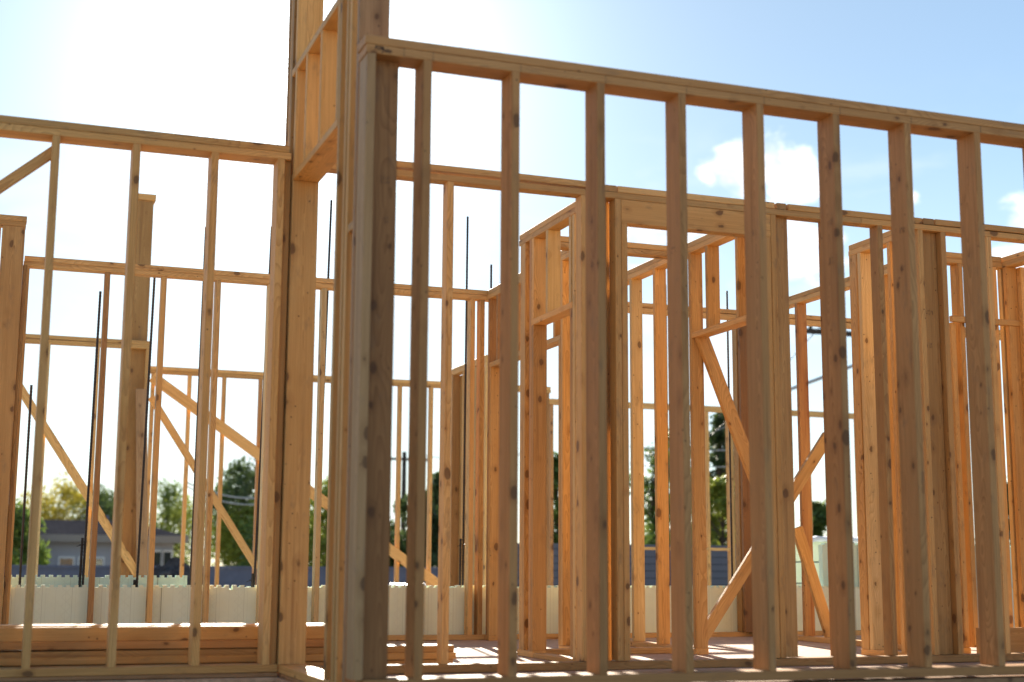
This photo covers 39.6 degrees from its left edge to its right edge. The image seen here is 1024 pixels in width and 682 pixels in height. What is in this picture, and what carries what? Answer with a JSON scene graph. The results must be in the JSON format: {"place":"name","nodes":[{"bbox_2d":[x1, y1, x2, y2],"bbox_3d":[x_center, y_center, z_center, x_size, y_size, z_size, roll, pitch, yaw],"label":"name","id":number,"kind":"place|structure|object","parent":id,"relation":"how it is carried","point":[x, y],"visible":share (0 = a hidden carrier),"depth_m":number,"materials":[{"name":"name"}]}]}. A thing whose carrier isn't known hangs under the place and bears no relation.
{"place":"outdoors","nodes":[
{"label":"outdoors","id":0,"kind":"place"},
{"bbox_2d":[19,515,188,565],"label":"house","id":1,"kind":"structure","parent":0,"point":[64,536],"depth_m":57.27,"materials":[{"name":"paint"}]},
{"bbox_2d":[58,556,74,564],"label":"window","id":2,"kind":"structure","parent":1,"relation":"in","point":[62,560],"depth_m":56.69,"materials":[{"name":"white glass"}]},
{"bbox_2d":[77,557,104,564],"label":"window","id":3,"kind":"structure","parent":1,"relation":"in","point":[99,560],"depth_m":57.12,"materials":[{"name":"white glass"}]},
{"bbox_2d":[154,550,162,565],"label":"window","id":4,"kind":"structure","parent":1,"relation":"in","point":[158,559],"depth_m":57.93,"materials":[{"name":"white glass"}]},
{"bbox_2d":[162,550,172,565],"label":"window","id":5,"kind":"structure","parent":1,"relation":"in","point":[167,554],"depth_m":58.06,"materials":[{"name":"white glass"}]},
{"bbox_2d":[149,395,256,569],"bbox_3d":[-3.236,1.492,14.957,0.076,2.118,0.040,-32,4,-22],"label":"diagonal brace","id":6,"kind":"object","parent":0,"point":[217,503],"visible":0.75,"depth_m":14.95,"materials":[{"name":"brown wood"}]},
{"bbox_2d":[4,565,437,587],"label":"block wall","id":7,"kind":"structure","parent":0,"point":[230,576],"depth_m":29.39,"materials":[{"name":"concrete"}]},
{"bbox_2d":[188,482,253,498],"bbox_3d":[-7.502,4.185,39.701,3.140,0.437,0.043,4,-10,-20],"label":"cable","id":8,"kind":"object","parent":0,"point":[230,496],"visible":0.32,"depth_m":39.58,"materials":[{"name":"grey plastic"}]},
{"bbox_2d":[188,486,253,504],"bbox_3d":[-7.500,4.324,39.680,3.138,0.505,0.035,4,-10,-20],"label":"cable","id":9,"kind":"object","parent":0,"point":[229,502],"visible":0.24,"depth_m":39.55,"materials":[{"name":"grey plastic"}]},
{"bbox_2d":[147,366,440,586],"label":"framed wall","id":10,"kind":"structure","parent":0,"point":[224,375],"depth_m":16.12,"materials":[{"name":"brown wood"}]},
{"bbox_2d":[150,372,437,585],"bbox_3d":[-2.399,1.636,16.165,4.113,0.119,0.039,38,-19,-11],"label":"diagonal brace","id":11,"kind":"object","parent":10,"relation":"attached to","point":[222,427],"visible":0.36,"depth_m":15.97,"materials":[{"name":"brown wood"}]},
{"bbox_2d":[449,355,487,586],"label":"framed wall","id":12,"kind":"structure","parent":0,"point":[457,454],"depth_m":15.94,"materials":[{"name":"brown wood"}]},
{"bbox_2d":[0,0,1023,565],"label":"sky","id":13,"kind":"structure","parent":0,"point":[204,68],"materials":[{"name":"white"}]},
{"bbox_2d":[629,446,725,450],"bbox_3d":[4.815,2.696,35.905,4.076,0.173,0.027,4,-10,-20],"label":"cable","id":14,"kind":"object","parent":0,"point":[709,450],"visible":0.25,"depth_m":35.95,"materials":[{"name":"grey plastic"}]},
{"bbox_2d":[549,398,857,585],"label":"framed wall","id":15,"kind":"structure","parent":0,"point":[707,409],"depth_m":19.23,"materials":[{"name":"brown wood"}]},
{"bbox_2d":[791,365,851,390],"bbox_3d":[6.890,0.792,31.585,2.803,1.110,0.078,4,-10,-20],"label":"cable","id":16,"kind":"object","parent":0,"point":[814,380],"visible":0.21,"depth_m":31.46,"materials":[{"name":"grey plastic"}]},
{"label":"ground","id":17,"kind":"structure","parent":0,"visible":0},
{"bbox_2d":[5,498,51,564],"bbox_3d":[-12.497,5.772,35.434,2.754,3.700,2.848,4,-10,-20],"label":"tree","id":18,"kind":"object","parent":17,"relation":"on","point":[44,554],"visible":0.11,"depth_m":35.28,"materials":[{"name":"green plant"}]},
{"bbox_2d":[18,471,109,519],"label":"tree","id":19,"kind":"object","parent":17,"relation":"on","point":[66,492],"visible":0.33,"depth_m":71.55,"materials":[{"name":"green plant"}]},
{"bbox_2d":[65,483,113,519],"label":"tree","id":20,"kind":"object","parent":17,"relation":"on","point":[106,507],"visible":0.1,"depth_m":74.17,"materials":[{"name":"green plant"}]},
{"bbox_2d":[74,488,113,519],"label":"tree","id":21,"kind":"object","parent":17,"relation":"on","point":[108,494],"visible":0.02,"depth_m":76.66,"materials":[{"name":"green plant"}]},
{"bbox_2d":[149,476,190,563],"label":"tree","id":22,"kind":"object","parent":17,"relation":"on","point":[168,488],"visible":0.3,"depth_m":72.80,"materials":[{"name":"green plant"}]},
{"bbox_2d":[154,557,202,584],"bbox_3d":[-6.209,4.851,26.051,2.700,1.785,3.200,4,-10,-20],"label":"gravel mound","id":23,"kind":"object","parent":17,"relation":"on","point":[171,566],"visible":0.03,"depth_m":25.85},
{"bbox_2d":[149,491,222,565],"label":"tree","id":24,"kind":"object","parent":17,"relation":"on","point":[177,513],"visible":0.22,"depth_m":71.44,"materials":[{"name":"green plant"}]},
{"bbox_2d":[204,456,257,565],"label":"tree","id":25,"kind":"object","parent":17,"relation":"on","point":[245,486],"visible":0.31,"depth_m":50.78,"materials":[{"name":"green plant"}]},
{"bbox_2d":[211,499,257,565],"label":"tree","id":26,"kind":"object","parent":17,"relation":"on","point":[227,537],"visible":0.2,"depth_m":49.29,"materials":[{"name":"green plant"}]},
{"bbox_2d":[233,512,322,565],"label":"tree","id":27,"kind":"object","parent":17,"relation":"on","point":[248,535],"visible":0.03,"depth_m":45.91,"materials":[{"name":"green plant"}]},
{"bbox_2d":[257,475,328,566],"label":"tree","id":28,"kind":"object","parent":17,"relation":"on","point":[323,541],"visible":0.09,"depth_m":43.83,"materials":[{"name":"green plant"}]},
{"bbox_2d":[321,519,425,566],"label":"tree","id":29,"kind":"object","parent":17,"relation":"on","point":[403,542],"visible":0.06,"depth_m":40.41,"materials":[{"name":"green plant"}]},
{"bbox_2d":[391,451,426,532],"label":"utility pole","id":30,"kind":"object","parent":17,"relation":"on","point":[404,459],"visible":0.15,"depth_m":63.99,"materials":[{"name":"grey wood"}]},
{"bbox_2d":[392,489,438,566],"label":"tree","id":31,"kind":"object","parent":17,"relation":"on","point":[435,531],"visible":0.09,"depth_m":41.17,"materials":[{"name":"green plant"}]},
{"bbox_2d":[425,471,438,565],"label":"tree","id":32,"kind":"object","parent":17,"relation":"on","point":[435,484],"visible":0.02,"depth_m":43.61,"materials":[{"name":"green plant"}]},
{"bbox_2d":[1,543,1014,634],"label":"foam form wall","id":33,"kind":"structure","parent":17,"relation":"on","point":[58,599],"depth_m":10.51,"materials":[{"name":"white plastic"}]},
{"bbox_2d":[18,385,32,586],"bbox_3d":[-3.513,1.206,10.243,0.018,1.790,0.018,9,-12,-42],"label":"rebar","id":34,"kind":"object","parent":33,"relation":"on","point":[25,488],"visible":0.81,"depth_m":10.26,"materials":[{"name":"metal"}]},
{"bbox_2d":[78,291,101,586],"bbox_3d":[-3.119,0.870,10.439,0.086,2.520,0.037,4,-10,-20],"label":"rebar","id":35,"kind":"object","parent":33,"relation":"on","point":[83,557],"visible":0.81,"depth_m":10.44,"materials":[{"name":"metal"}]},
{"bbox_2d":[133,278,155,586],"bbox_3d":[-2.757,0.814,10.583,0.096,2.680,0.037,4,-10,-20],"label":"rebar","id":36,"kind":"object","parent":33,"relation":"on","point":[135,582],"visible":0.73,"depth_m":10.61,"materials":[{"name":"metal"}]},
{"bbox_2d":[189,227,205,584],"bbox_3d":[-2.379,0.641,10.756,0.030,3.080,0.020,4,-10,-20],"label":"rebar","id":37,"kind":"object","parent":33,"relation":"on","point":[196,438],"visible":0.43,"depth_m":10.72,"materials":[{"name":"metal"}]},
{"bbox_2d":[247,231,270,586],"bbox_3d":[-1.940,0.643,10.915,0.116,3.130,0.037,4,-10,-20],"label":"rebar","id":38,"kind":"object","parent":33,"relation":"on","point":[253,579],"visible":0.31,"depth_m":10.82,"materials":[{"name":"metal"}]},
{"bbox_2d":[324,200,332,395],"bbox_3d":[-1.478,0.545,11.108,0.069,3.390,0.020,4,-10,-20],"label":"rebar","id":39,"kind":"object","parent":33,"relation":"on","point":[329,245],"visible":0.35,"depth_m":11.29,"materials":[{"name":"metal"}]},
{"bbox_2d":[457,216,468,584],"bbox_3d":[-0.401,0.627,11.493,0.076,3.360,0.037,4,-10,-20],"label":"rebar","id":40,"kind":"object","parent":33,"relation":"on","point":[461,550],"visible":0.74,"depth_m":11.47,"materials":[{"name":"metal"}]},
{"bbox_2d":[490,265,491,288],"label":"rebar","id":41,"kind":"object","parent":33,"relation":"on","point":[490,276],"visible":0.06,"depth_m":11.76,"materials":[{"name":"metal"}]},
{"bbox_2d":[666,287,669,574],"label":"rebar","id":42,"kind":"object","parent":33,"relation":"on","point":[668,451],"visible":0.22,"depth_m":12.07,"materials":[{"name":"metal"}]},
{"bbox_2d":[726,291,732,577],"bbox_3d":[1.884,0.996,12.293,0.018,2.910,0.018,9,-12,-42],"label":"rebar","id":43,"kind":"object","parent":33,"relation":"on","point":[730,483],"visible":0.73,"depth_m":12.27,"materials":[{"name":"metal"}]},
{"bbox_2d":[553,451,557,542],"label":"tree","id":44,"kind":"object","parent":17,"relation":"on","point":[555,504],"visible":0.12,"depth_m":42.72,"materials":[{"name":"green plant"}]},
{"bbox_2d":[629,438,669,544],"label":"tree","id":45,"kind":"object","parent":17,"relation":"on","point":[649,502],"visible":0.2,"depth_m":41.76,"materials":[{"name":"green plant"}]},
{"bbox_2d":[644,428,691,541],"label":"tree","id":46,"kind":"object","parent":17,"relation":"on","point":[669,483],"depth_m":44.35,"materials":[{"name":"green plant"}]},
{"bbox_2d":[518,543,818,585],"bbox_3d":[7.621,5.404,30.133,16.500,2.110,0.150,4,-10,-20],"label":"slat fence","id":47,"kind":"object","parent":17,"relation":"on","point":[719,568],"visible":0.01,"depth_m":28.45,"materials":[{"name":"wood"}]},
{"bbox_2d":[709,413,735,544],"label":"tree","id":48,"kind":"object","parent":17,"relation":"on","point":[717,440],"visible":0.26,"depth_m":40.37,"materials":[{"name":"green plant"}]},
{"bbox_2d":[710,474,735,544],"bbox_3d":[5.623,5.672,36.815,2.777,4.468,2.193,-1,-9,9],"label":"tree","id":49,"kind":"object","parent":17,"relation":"on","point":[718,495],"visible":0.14,"depth_m":36.90,"materials":[{"name":"green plant"}]},
{"bbox_2d":[799,499,826,535],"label":"tree","id":50,"kind":"object","parent":17,"relation":"on","point":[819,517],"visible":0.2,"depth_m":41.02,"materials":[{"name":"green plant"}]},
{"bbox_2d":[807,326,850,336],"bbox_3d":[7.889,3.292,34.778,1.500,7.749,0.338,4,-10,-20],"label":"utility pole","id":51,"kind":"object","parent":17,"relation":"on","point":[810,330],"visible":0.14,"depth_m":35.01,"materials":[{"name":"grey metal"}]},
{"bbox_2d":[629,327,819,493],"bbox_3d":[4.997,1.658,33.908,5.632,4.544,0.024,3,-10,-19],"label":"cable","id":52,"kind":"object","parent":51,"relation":"attached to","point":[724,422],"visible":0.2,"depth_m":33.82,"materials":[{"name":"black plastic"}]},
{"bbox_2d":[974,476,1010,544],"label":"tree","id":53,"kind":"object","parent":17,"relation":"on","point":[1008,513],"visible":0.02,"depth_m":46.10,"materials":[{"name":"green plant"}]},
{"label":"floor frame","id":54,"kind":"structure","parent":17,"relation":"on","visible":0},
{"bbox_2d":[30,635,1023,681],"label":"floor deck","id":55,"kind":"structure","parent":54,"relation":"on","point":[476,651],"depth_m":9.04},
{"bbox_2d":[0,214,26,623],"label":"timber post","id":56,"kind":"object","parent":55,"relation":"on","point":[13,273],"visible":0.94,"depth_m":10.00,"materials":[{"name":"brown wood"}]},
{"bbox_2d":[0,115,290,681],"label":"framed wall","id":57,"kind":"structure","parent":55,"relation":"on","point":[136,143],"depth_m":7.24,"materials":[{"name":"brown wood"}]},
{"bbox_2d":[0,659,452,672],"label":"plank","id":58,"kind":"object","parent":55,"relation":"on","point":[319,663],"visible":0.1,"depth_m":7.49,"materials":[{"name":"brown wood"}]},
{"bbox_2d":[0,652,455,665],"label":"plank","id":59,"kind":"object","parent":58,"relation":"on","point":[157,659],"visible":0.46,"depth_m":7.29,"materials":[{"name":"brown wood"}]},
{"bbox_2d":[0,644,453,658],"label":"plank","id":60,"kind":"object","parent":59,"relation":"on","point":[13,654],"visible":0.51,"depth_m":7.30,"materials":[{"name":"brown wood"}]},
{"bbox_2d":[0,639,323,649],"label":"plank","id":61,"kind":"object","parent":60,"relation":"on","point":[94,645],"visible":0.57,"depth_m":7.26,"materials":[{"name":"brown wood"}]},
{"bbox_2d":[0,625,324,641],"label":"plank","id":62,"kind":"object","parent":61,"relation":"on","point":[65,634],"visible":0.66,"depth_m":7.29,"materials":[{"name":"brown wood"}]},
{"bbox_2d":[276,0,389,681],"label":"framed wall","id":63,"kind":"structure","parent":55,"relation":"on","point":[322,107],"depth_m":7.22,"materials":[{"name":"brown wood"}]},
{"bbox_2d":[6,256,1000,640],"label":"framed wall","id":64,"kind":"structure","parent":55,"relation":"on","point":[324,286],"depth_m":10.80,"materials":[{"name":"brown wood"}]},
{"bbox_2d":[484,251,569,647],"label":"framed wall","id":65,"kind":"structure","parent":55,"relation":"on","point":[560,339],"depth_m":10.00,"materials":[{"name":"brown wood"}]},
{"bbox_2d":[517,185,616,660],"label":"framed wall","id":66,"kind":"structure","parent":55,"relation":"on","point":[541,307],"depth_m":9.01,"materials":[{"name":"brown wood"}]},
{"bbox_2d":[546,236,671,654],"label":"framed wall","id":67,"kind":"structure","parent":55,"relation":"on","point":[642,250],"depth_m":9.40,"materials":[{"name":"brown wood"}]},
{"bbox_2d":[313,161,1023,673],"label":"framed wall","id":68,"kind":"structure","parent":55,"relation":"on","point":[647,209],"depth_m":8.43,"materials":[{"name":"brown wood"}]},
{"bbox_2d":[346,34,1023,681],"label":"framed wall","id":69,"kind":"structure","parent":55,"relation":"on","point":[382,60],"depth_m":6.32,"materials":[{"name":"brown wood"}]},
{"bbox_2d":[609,203,785,654],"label":"framed wall","id":70,"kind":"structure","parent":55,"relation":"on","point":[708,244],"depth_m":9.85,"materials":[{"name":"brown wood"}]},
{"bbox_2d":[695,337,749,482],"bbox_3d":[1.558,0.720,9.557,0.091,1.654,0.043,-20,-1,-22],"label":"diagonal brace","id":71,"kind":"object","parent":70,"relation":"attached to","point":[723,394],"visible":0.52,"depth_m":9.54,"materials":[{"name":"brown wood"}]},
{"bbox_2d":[708,432,824,640],"bbox_3d":[1.878,1.434,10.510,0.090,1.872,0.040,40,-20,-10],"label":"diagonal brace","id":72,"kind":"object","parent":55,"relation":"on","point":[744,570],"visible":0.59,"depth_m":10.38,"materials":[{"name":"brown wood"}]},
{"bbox_2d":[789,264,900,649],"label":"framed wall","id":73,"kind":"structure","parent":55,"relation":"on","point":[799,301],"depth_m":11.22,"materials":[{"name":"brown wood"}]},
{"bbox_2d":[795,526,829,637],"bbox_3d":[2.324,1.871,10.933,0.089,0.906,0.038,-16,-3,-22],"label":"diagonal brace","id":74,"kind":"object","parent":73,"relation":"attached to","point":[812,577],"visible":0.81,"depth_m":10.92,"materials":[{"name":"brown wood"}]},
{"bbox_2d":[848,218,933,655],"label":"framed wall","id":75,"kind":"structure","parent":55,"relation":"on","point":[868,520],"depth_m":9.40,"materials":[{"name":"brown wood"}]},
{"bbox_2d":[946,252,1019,653],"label":"framed wall","id":76,"kind":"structure","parent":55,"relation":"on","point":[963,474],"depth_m":9.78,"materials":[{"name":"brown wood"}]},
{"bbox_2d":[976,627,1023,652],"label":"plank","id":77,"kind":"object","parent":55,"relation":"on","point":[1017,638],"visible":0.24,"depth_m":9.41,"materials":[{"name":"brown wood"}]},
{"bbox_2d":[996,251,1023,626],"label":"framed wall","id":78,"kind":"structure","parent":55,"relation":"on","point":[1010,276],"depth_m":9.94,"materials":[{"name":"brown wood"}]},
{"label":"garage slab","id":79,"kind":"structure","parent":0,"visible":0},
{"bbox_2d":[25,334,149,576],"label":"framed wall","id":80,"kind":"structure","parent":79,"relation":"on","point":[76,341],"depth_m":13.78,"materials":[{"name":"brown wood"}]},
{"bbox_2d":[22,385,135,576],"bbox_3d":[-4.163,1.307,13.596,0.081,2.193,0.041,-32,4,-22],"label":"diagonal brace","id":81,"kind":"object","parent":80,"relation":"attached to","point":[76,477],"visible":0.72,"depth_m":13.58,"materials":[{"name":"brown wood"}]},
{"bbox_2d":[136,389,147,576],"bbox_3d":[-3.589,1.373,13.786,0.106,1.832,0.041,1,-10,-20],"label":"weathered plank","id":82,"kind":"object","parent":81,"relation":"attached to","point":[141,394],"visible":0.83,"depth_m":13.77,"materials":[{"name":"brown wood"}]},
{"bbox_2d":[120,193,155,576],"bbox_3d":[-3.759,0.629,14.105,0.245,4.261,0.190,4,-10,-20],"label":"timber post","id":83,"kind":"object","parent":79,"relation":"on","point":[146,202],"visible":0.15,"depth_m":14.11,"materials":[{"name":"brown wood"}]},
{"bbox_2d":[518,385,550,584],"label":"framed wall","id":84,"kind":"structure","parent":79,"relation":"on","point":[548,392],"depth_m":17.26,"materials":[{"name":"brown wood"}]},
{"bbox_2d":[795,541,826,585],"bbox_3d":[3.134,2.457,14.434,1.220,0.828,0.500,4,-10,-20],"label":"foam block stack","id":85,"kind":"object","parent":79,"relation":"on","point":[798,565],"depth_m":14.15,"materials":[{"name":"plastic"}]},
{"bbox_2d":[813,536,857,542],"bbox_3d":[3.146,2.032,14.506,1.440,0.094,0.660,4,-10,-20],"label":"plastic sheet","id":86,"kind":"object","parent":85,"relation":"on","point":[823,539],"visible":0.14,"depth_m":14.18,"materials":[{"name":"white plastic"}]},
{"bbox_3d":[-3.310,1.455,6.943,5.100,0.040,0.186,4,-10,-20],"label":"plank","id":87,"kind":"object","parent":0,"visible":0},
{"bbox_2d":[0,623,324,626],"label":"plank","id":88,"kind":"object","parent":87,"relation":"on","point":[121,625],"visible":0.27,"depth_m":7.37,"materials":[{"name":"brown wood"}]},
{"bbox_3d":[-0.960,2.358,12.489,0.400,0.366,0.400,4,-10,-20],"label":"foam block stack","id":89,"kind":"object","parent":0,"visible":0},
{"bbox_2d":[389,582,426,585],"bbox_3d":[-0.959,2.202,12.514,0.440,0.153,0.500,4,-10,-20],"label":"plastic sheet","id":90,"kind":"object","parent":89,"relation":"on","point":[394,583],"visible":0.14,"depth_m":12.39,"materials":[{"name":"white plastic"}]}
]}

